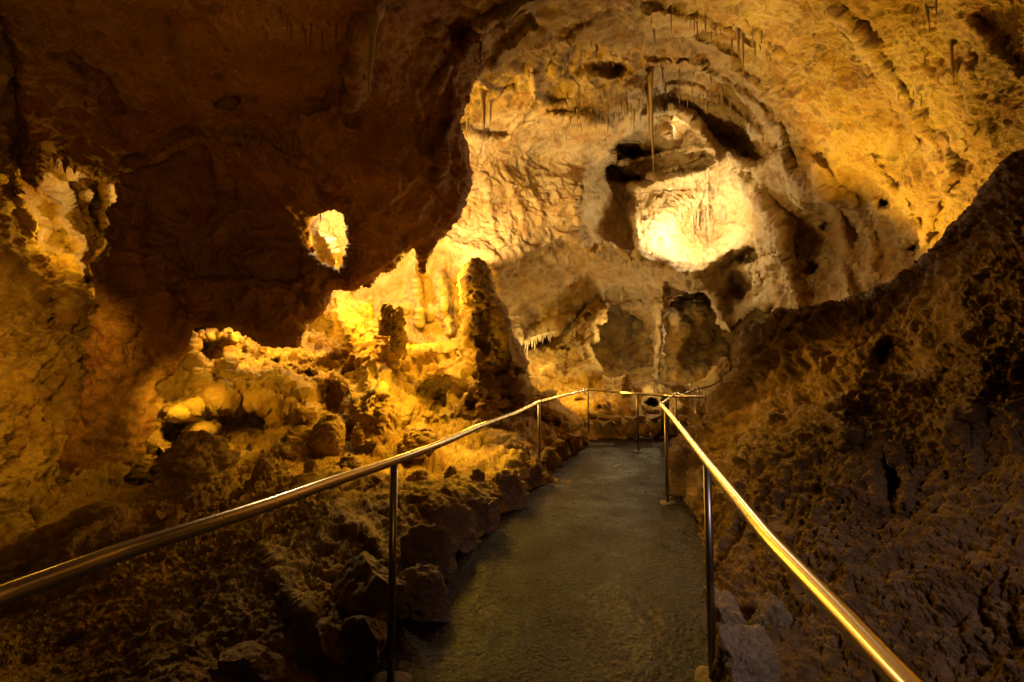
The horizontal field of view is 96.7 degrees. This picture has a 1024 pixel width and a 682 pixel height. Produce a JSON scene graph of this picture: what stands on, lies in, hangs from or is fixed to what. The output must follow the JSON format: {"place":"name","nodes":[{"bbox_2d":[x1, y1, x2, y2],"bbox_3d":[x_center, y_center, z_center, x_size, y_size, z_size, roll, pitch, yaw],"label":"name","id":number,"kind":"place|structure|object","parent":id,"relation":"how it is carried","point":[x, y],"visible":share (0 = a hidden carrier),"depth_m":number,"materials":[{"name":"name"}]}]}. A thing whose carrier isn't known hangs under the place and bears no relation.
{"place":"outdoors","nodes":[
{"label":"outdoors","id":0,"kind":"place"},
{"bbox_2d":[0,19,116,486],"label":"cave wall","id":1,"kind":"structure","parent":0,"point":[48,305],"depth_m":5.40,"materials":[{"name":"stone"}]},
{"bbox_2d":[36,224,51,245],"bbox_3d":[-6.490,-1.378,6.249,0.243,0.392,0.243,3,-5,-42],"label":"stalactite","id":2,"kind":"object","parent":1,"relation":"hanging from","point":[40,233],"visible":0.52,"depth_m":6.24},
{"bbox_2d":[0,261,584,681],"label":"cave floor","id":3,"kind":"structure","parent":0,"point":[190,609],"depth_m":4.10,"materials":[{"name":"stone"}]},
{"bbox_2d":[57,182,158,482],"bbox_3d":[-4.618,0.146,5.323,0.923,3.948,1.005,0,-4,0],"label":"rock column","id":4,"kind":"object","parent":3,"relation":"on","point":[115,415],"visible":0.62,"depth_m":5.12,"materials":[{"name":"brown stone"}]},
{"bbox_2d":[154,429,240,489],"bbox_3d":[-3.265,1.424,4.755,0.840,0.984,0.863,-2,-4,34],"label":"boulder","id":5,"kind":"object","parent":3,"relation":"on","point":[201,457],"visible":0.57,"depth_m":4.59,"materials":[{"name":"stone"}]},
{"bbox_2d":[208,501,224,507],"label":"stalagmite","id":6,"kind":"object","parent":3,"relation":"on","point":[215,504],"visible":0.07,"depth_m":4.05,"materials":[{"name":"stone"}]},
{"bbox_2d":[217,640,291,681],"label":"edging rock","id":7,"kind":"object","parent":3,"relation":"on","point":[251,661],"visible":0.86,"depth_m":1.92,"materials":[{"name":"brown stone"}]},
{"bbox_2d":[240,458,276,496],"bbox_3d":[-2.506,1.465,4.560,0.430,0.564,0.442,0,-4,0],"label":"stalagmite","id":8,"kind":"object","parent":3,"relation":"on","point":[263,477],"visible":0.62,"depth_m":4.52,"materials":[{"name":"stone"}]},
{"bbox_2d":[303,460,319,473],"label":"stalagmite","id":9,"kind":"object","parent":3,"relation":"on","point":[309,466],"visible":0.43,"depth_m":4.87,"materials":[{"name":"stone"}]},
{"bbox_2d":[294,616,354,667],"bbox_3d":[-0.893,1.426,2.136,0.364,0.218,0.258,0,-4,0],"label":"edging rock","id":10,"kind":"object","parent":3,"relation":"on","point":[322,641],"visible":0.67,"depth_m":2.08,"materials":[{"name":"brown stone"}]},
{"bbox_2d":[305,412,345,459],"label":"boulder","id":11,"kind":"object","parent":3,"relation":"on","point":[327,435],"visible":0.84,"depth_m":5.47,"materials":[{"name":"stone"}]},
{"bbox_2d":[332,456,361,469],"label":"rock","id":12,"kind":"object","parent":3,"relation":"on","point":[352,462],"visible":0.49,"depth_m":4.95,"materials":[{"name":"stone"}]},
{"bbox_2d":[351,422,364,445],"bbox_3d":[-1.963,1.179,5.806,0.181,0.296,0.172,0,-4,0],"label":"stalagmite","id":13,"kind":"object","parent":3,"relation":"on","point":[358,437],"visible":1,"depth_m":5.75,"materials":[{"name":"stone"}]},
{"bbox_2d":[341,615,386,673],"bbox_3d":[-0.745,1.441,2.224,0.318,0.272,0.223,-1,-4,15],"label":"edging rock","id":14,"kind":"object","parent":3,"relation":"on","point":[365,636],"visible":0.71,"depth_m":2.13,"materials":[{"name":"brown stone"}]},
{"bbox_2d":[331,551,405,623],"bbox_3d":[-0.740,1.351,2.425,0.353,0.389,0.384,3,-4,-36],"label":"edging rock","id":15,"kind":"object","parent":3,"relation":"on","point":[359,585],"visible":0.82,"depth_m":2.34,"materials":[{"name":"brown stone"}]},
{"bbox_2d":[369,406,386,426],"bbox_3d":[-1.770,0.988,6.005,0.228,0.265,0.232,0,-4,0],"label":"stalagmite","id":16,"kind":"object","parent":3,"relation":"on","point":[378,418],"visible":0.96,"depth_m":5.93,"materials":[{"name":"stone"}]},
{"bbox_2d":[377,301,393,335],"bbox_3d":[-2.011,-0.369,7.309,0.302,0.570,0.277,0,-4,0],"label":"stalagmite","id":17,"kind":"object","parent":3,"relation":"on","point":[385,327],"visible":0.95,"depth_m":7.23,"materials":[{"name":"stone"}]},
{"bbox_2d":[388,305,407,352],"bbox_3d":[-1.827,-0.200,7.317,0.317,0.796,0.319,0,-4,0],"label":"stalagmite","id":18,"kind":"object","parent":3,"relation":"on","point":[398,341],"visible":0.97,"depth_m":7.23,"materials":[{"name":"stone"}]},
{"bbox_2d":[395,425,437,458],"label":"rock","id":19,"kind":"object","parent":3,"relation":"on","point":[418,436],"visible":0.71,"depth_m":5.73,"materials":[{"name":"stone"}]},
{"bbox_2d":[405,468,429,481],"bbox_3d":[-0.970,1.463,4.701,0.301,0.275,0.319,2,-4,-30],"label":"stalagmite","id":20,"kind":"object","parent":3,"relation":"on","point":[420,474],"visible":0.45,"depth_m":4.64,"materials":[{"name":"stone"}]},
{"bbox_2d":[398,522,458,580],"bbox_3d":[-0.556,1.442,3.071,0.406,0.472,0.290,0,-4,0],"label":"edging rock","id":21,"kind":"object","parent":3,"relation":"on","point":[433,544],"visible":0.78,"depth_m":2.96,"materials":[{"name":"brown stone"}]},
{"bbox_2d":[443,465,456,477],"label":"stalagmite","id":22,"kind":"object","parent":3,"relation":"on","point":[451,470],"visible":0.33,"depth_m":4.72,"materials":[{"name":"stone"}]},
{"bbox_2d":[427,503,476,553],"bbox_3d":[-0.463,1.481,3.543,0.384,0.429,0.294,0,-4,0],"label":"edging rock","id":23,"kind":"object","parent":3,"relation":"on","point":[455,519],"visible":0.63,"depth_m":3.49,"materials":[{"name":"brown stone"}]},
{"bbox_2d":[461,257,494,305],"bbox_3d":[-0.587,-1.012,7.803,0.601,0.810,0.565,0,-4,0],"label":"stalagmite","id":24,"kind":"object","parent":3,"relation":"on","point":[478,283],"visible":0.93,"depth_m":7.63,"materials":[{"name":"stone"}]},
{"bbox_2d":[469,469,486,483],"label":"stalagmite","id":25,"kind":"object","parent":3,"relation":"on","point":[476,475],"visible":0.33,"depth_m":4.48,"materials":[{"name":"stone"}]},
{"bbox_2d":[492,470,527,509],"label":"edging rock","id":26,"kind":"object","parent":3,"relation":"on","point":[513,490],"visible":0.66,"depth_m":4.64,"materials":[{"name":"brown stone"}]},
{"bbox_2d":[362,437,708,681],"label":"asphalt path","id":27,"kind":"structure","parent":0,"point":[594,570],"depth_m":2.90,"materials":[{"name":"grey asphalt"}]},
{"bbox_2d":[0,388,707,681],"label":"handrail","id":28,"kind":"object","parent":27,"relation":"on","point":[25,587],"visible":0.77,"depth_m":1.41,"materials":[{"name":"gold metal"}]},
{"bbox_2d":[396,563,450,621],"bbox_3d":[-0.518,1.475,2.662,0.348,0.310,0.258,0,-4,0],"label":"edging rock","id":29,"kind":"object","parent":27,"relation":"on","point":[424,599],"visible":0.88,"depth_m":2.58,"materials":[{"name":"brown stone"}]},
{"bbox_2d":[467,495,500,533],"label":"edging rock","id":30,"kind":"object","parent":27,"relation":"on","point":[488,509],"visible":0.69,"depth_m":3.88,"materials":[{"name":"brown stone"}]},
{"bbox_2d":[525,456,542,486],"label":"edging rock","id":31,"kind":"object","parent":27,"relation":"on","point":[535,477],"visible":0.75,"depth_m":5.40,"materials":[{"name":"brown stone"}]},
{"bbox_2d":[541,447,557,472],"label":"edging rock","id":32,"kind":"object","parent":27,"relation":"on","point":[549,458],"visible":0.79,"depth_m":6.06,"materials":[{"name":"brown stone"}]},
{"bbox_2d":[554,438,569,462],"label":"edging rock","id":33,"kind":"object","parent":27,"relation":"on","point":[561,448],"visible":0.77,"depth_m":6.69,"materials":[{"name":"brown stone"}]},
{"bbox_2d":[567,433,581,454],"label":"edging rock","id":34,"kind":"object","parent":27,"relation":"on","point":[574,443],"visible":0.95,"depth_m":7.48,"materials":[{"name":"brown stone"}]},
{"bbox_2d":[581,428,588,444],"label":"edging rock","id":35,"kind":"object","parent":27,"relation":"on","point":[585,438],"visible":0.79,"depth_m":8.52,"materials":[{"name":"brown stone"}]},
{"bbox_2d":[585,413,693,438],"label":"stone wall","id":36,"kind":"structure","parent":27,"relation":"on","point":[607,426],"depth_m":9.22,"materials":[{"name":"brown stone"}]},
{"bbox_2d":[660,397,669,435],"bbox_3d":[2.889,1.406,8.595,0.168,0.753,0.206,0,-4,0],"label":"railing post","id":37,"kind":"object","parent":27,"relation":"on","point":[662,414],"visible":0.34,"depth_m":8.54,"materials":[{"name":"metal"}]},
{"bbox_2d":[703,585,748,640],"bbox_3d":[1.029,1.389,2.120,0.207,0.397,0.267,0,-4,0],"label":"grey boulder","id":38,"kind":"object","parent":27,"relation":"on","point":[727,609],"visible":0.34,"depth_m":2.08,"materials":[{"name":"stone"}]},
{"bbox_2d":[712,622,780,681],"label":"grey boulder","id":39,"kind":"object","parent":27,"relation":"on","point":[745,653],"visible":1,"depth_m":1.84,"materials":[{"name":"stone"}]},
{"bbox_2d":[660,383,926,681],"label":"handrail","id":40,"kind":"object","parent":27,"relation":"on","point":[883,658],"visible":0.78,"depth_m":1.02,"materials":[{"name":"gold metal"}]},
{"bbox_2d":[529,365,722,439],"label":"cave floor","id":41,"kind":"structure","parent":0,"point":[606,403],"depth_m":10.73,"materials":[{"name":"stone"}]},
{"bbox_2d":[524,300,614,389],"bbox_3d":[1.292,0.434,13.105,3.347,3.389,3.556,0,-4,0],"label":"arch rock pile","id":42,"kind":"object","parent":41,"relation":"on","point":[570,356],"visible":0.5,"depth_m":12.94,"materials":[{"name":"stone"}]},
{"bbox_2d":[621,374,632,397],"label":"stalagmite","id":43,"kind":"object","parent":41,"relation":"on","point":[627,384],"visible":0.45,"depth_m":10.19,"materials":[{"name":"stone"}]},
{"bbox_2d":[683,380,722,409],"bbox_3d":[4.811,1.250,10.807,0.548,0.740,5.452,-3,-5,41],"label":"handrail","id":44,"kind":"object","parent":41,"relation":"on","point":[690,391],"visible":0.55,"depth_m":9.80,"materials":[{"name":"gold metal"}]},
{"bbox_2d":[714,357,733,377],"bbox_3d":[6.105,0.942,13.030,0.659,0.989,0.628,-1,-4,21],"label":"stalagmite","id":45,"kind":"object","parent":41,"relation":"on","point":[725,367],"visible":0.47,"depth_m":12.87,"materials":[{"name":"stone"}]},
{"bbox_2d":[522,292,771,384],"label":"back chamber wall","id":46,"kind":"structure","parent":0,"point":[699,343],"depth_m":17.45,"materials":[{"name":"stone"}]},
{"bbox_2d":[299,0,1023,381],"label":"cave vault","id":47,"kind":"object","parent":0,"point":[851,184],"visible":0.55,"depth_m":8.66,"materials":[{"name":"stone"}]},
{"bbox_2d":[0,0,526,385],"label":"hanging rock mass","id":48,"kind":"object","parent":47,"relation":"hanging from","point":[167,108],"visible":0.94,"depth_m":5.28,"materials":[{"name":"brown stone"}]},
{"bbox_2d":[59,159,69,172],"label":"stalactite","id":49,"kind":"object","parent":48,"relation":"hanging from","point":[65,164],"visible":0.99,"depth_m":5.47,"materials":[{"name":"brown stone"}]},
{"bbox_2d":[286,14,288,35],"bbox_3d":[-1.817,-2.561,3.682,0.031,0.228,0.033,3,-5,-42],"label":"soda straw","id":50,"kind":"object","parent":48,"relation":"hanging from","point":[287,23],"visible":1,"depth_m":3.67,"materials":[{"name":"brown stone"}]},
{"bbox_2d":[290,23,292,45],"bbox_3d":[-1.852,-2.580,3.820,0.029,0.232,0.026,3,-4,-36],"label":"soda straw","id":51,"kind":"object","parent":48,"relation":"hanging from","point":[291,33],"visible":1,"depth_m":3.82,"materials":[{"name":"brown stone"}]},
{"bbox_2d":[310,23,311,53],"bbox_3d":[-1.711,-2.591,3.877,0.026,0.315,0.029,2,-4,-24],"label":"soda straw","id":52,"kind":"object","parent":48,"relation":"hanging from","point":[310,36],"visible":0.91,"depth_m":3.87,"materials":[{"name":"brown stone"}]},
{"bbox_2d":[335,24,337,48],"bbox_3d":[-1.525,-2.652,3.957,0.033,0.275,0.031,3,-5,-44],"label":"soda straw","id":53,"kind":"object","parent":48,"relation":"hanging from","point":[336,35],"visible":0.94,"depth_m":3.95,"materials":[{"name":"brown stone"}]},
{"bbox_2d":[367,8,384,98],"bbox_3d":[-1.204,-2.473,3.939,0.192,0.782,0.191,-3,-4,35],"label":"stalactite","id":54,"kind":"object","parent":48,"relation":"hanging from","point":[373,21],"visible":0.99,"depth_m":3.92},
{"bbox_2d":[479,41,481,66],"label":"stalactite","id":55,"kind":"object","parent":48,"relation":"hanging from","point":[480,45],"visible":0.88,"depth_m":5.20,"materials":[{"name":"brown stone"}]},
{"bbox_2d":[466,118,469,140],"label":"stalactite","id":56,"kind":"object","parent":47,"relation":"hanging from","point":[467,123],"visible":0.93,"depth_m":8.97},
{"bbox_2d":[478,88,486,129],"bbox_3d":[-0.453,-3.697,7.283,0.248,0.702,0.248,-1,-4,19],"label":"stalactite","id":57,"kind":"object","parent":47,"relation":"hanging from","point":[482,92],"visible":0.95,"depth_m":7.25},
{"bbox_2d":[482,143,486,156],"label":"stalactite","id":58,"kind":"object","parent":47,"relation":"hanging from","point":[484,147],"visible":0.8,"depth_m":10.60},
{"bbox_2d":[488,99,494,122],"bbox_3d":[-0.408,-4.298,8.573,0.208,0.545,0.208,2,-4,-29],"label":"stalactite","id":59,"kind":"object","parent":47,"relation":"hanging from","point":[490,102],"visible":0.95,"depth_m":8.55},
{"bbox_2d":[587,109,590,125],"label":"stalactite","id":60,"kind":"object","parent":47,"relation":"hanging from","point":[588,110],"visible":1,"depth_m":9.08},
{"bbox_2d":[606,114,608,134],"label":"stalactite","id":61,"kind":"object","parent":47,"relation":"hanging from","point":[607,116],"visible":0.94,"depth_m":9.48},
{"bbox_2d":[618,284,623,300],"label":"stalactite","id":62,"kind":"object","parent":47,"relation":"hanging from","point":[621,286],"visible":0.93,"depth_m":13.06},
{"bbox_2d":[632,109,636,129],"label":"stalactite","id":63,"kind":"object","parent":47,"relation":"hanging from","point":[633,111],"visible":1,"depth_m":9.84},
{"bbox_2d":[645,80,649,132],"bbox_3d":[2.871,-4.820,9.575,0.207,1.257,0.206,3,-5,-44],"label":"stalactite","id":64,"kind":"object","parent":47,"relation":"hanging from","point":[647,99],"visible":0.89,"depth_m":9.55},
{"bbox_2d":[646,66,654,174],"bbox_3d":[2.739,-4.347,8.934,0.239,2.326,0.240,-2,-4,34],"label":"stalactite","id":65,"kind":"object","parent":47,"relation":"hanging from","point":[650,72],"visible":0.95,"depth_m":8.92},
{"bbox_2d":[661,67,663,82],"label":"stalactite","id":66,"kind":"object","parent":47,"relation":"hanging from","point":[662,74],"visible":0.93,"depth_m":8.99},
{"bbox_2d":[669,8,672,30],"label":"stalactite","id":67,"kind":"object","parent":47,"relation":"hanging from","point":[670,10],"visible":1,"depth_m":6.30},
{"bbox_2d":[690,215,693,237],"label":"stalactite","id":68,"kind":"object","parent":47,"relation":"hanging from","point":[692,218],"visible":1,"depth_m":12.73},
{"bbox_2d":[706,204,709,241],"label":"stalactite","id":69,"kind":"object","parent":47,"relation":"hanging from","point":[707,205],"visible":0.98,"depth_m":12.62},
{"bbox_2d":[732,27,739,52],"bbox_3d":[3.319,-4.386,6.663,0.158,0.437,0.157,1,-4,-13],"label":"stalactite","id":70,"kind":"object","parent":47,"relation":"hanging from","point":[736,30],"visible":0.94,"depth_m":6.66},
{"bbox_2d":[741,32,743,80],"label":"stalactite","id":71,"kind":"object","parent":47,"relation":"hanging from","point":[742,36],"visible":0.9,"depth_m":6.70},
{"bbox_2d":[923,1,929,30],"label":"stalactite","id":72,"kind":"object","parent":47,"relation":"hanging from","point":[926,6],"visible":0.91,"depth_m":4.42},
{"bbox_2d":[943,33,953,81],"bbox_3d":[4.323,-2.765,4.465,0.106,0.540,0.106,1,-4,-16],"label":"stalactite","id":73,"kind":"object","parent":47,"relation":"hanging from","point":[951,44],"visible":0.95,"depth_m":4.46},
{"bbox_2d":[663,149,1023,681],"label":"rock bank","id":74,"kind":"object","parent":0,"point":[864,451],"visible":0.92,"depth_m":2.60,"materials":[{"name":"stone"}]},
{"bbox_2d":[750,592,792,627],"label":"grey boulder","id":75,"kind":"object","parent":74,"relation":"on","point":[772,610],"visible":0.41,"depth_m":2.20,"materials":[{"name":"stone"}]}
]}

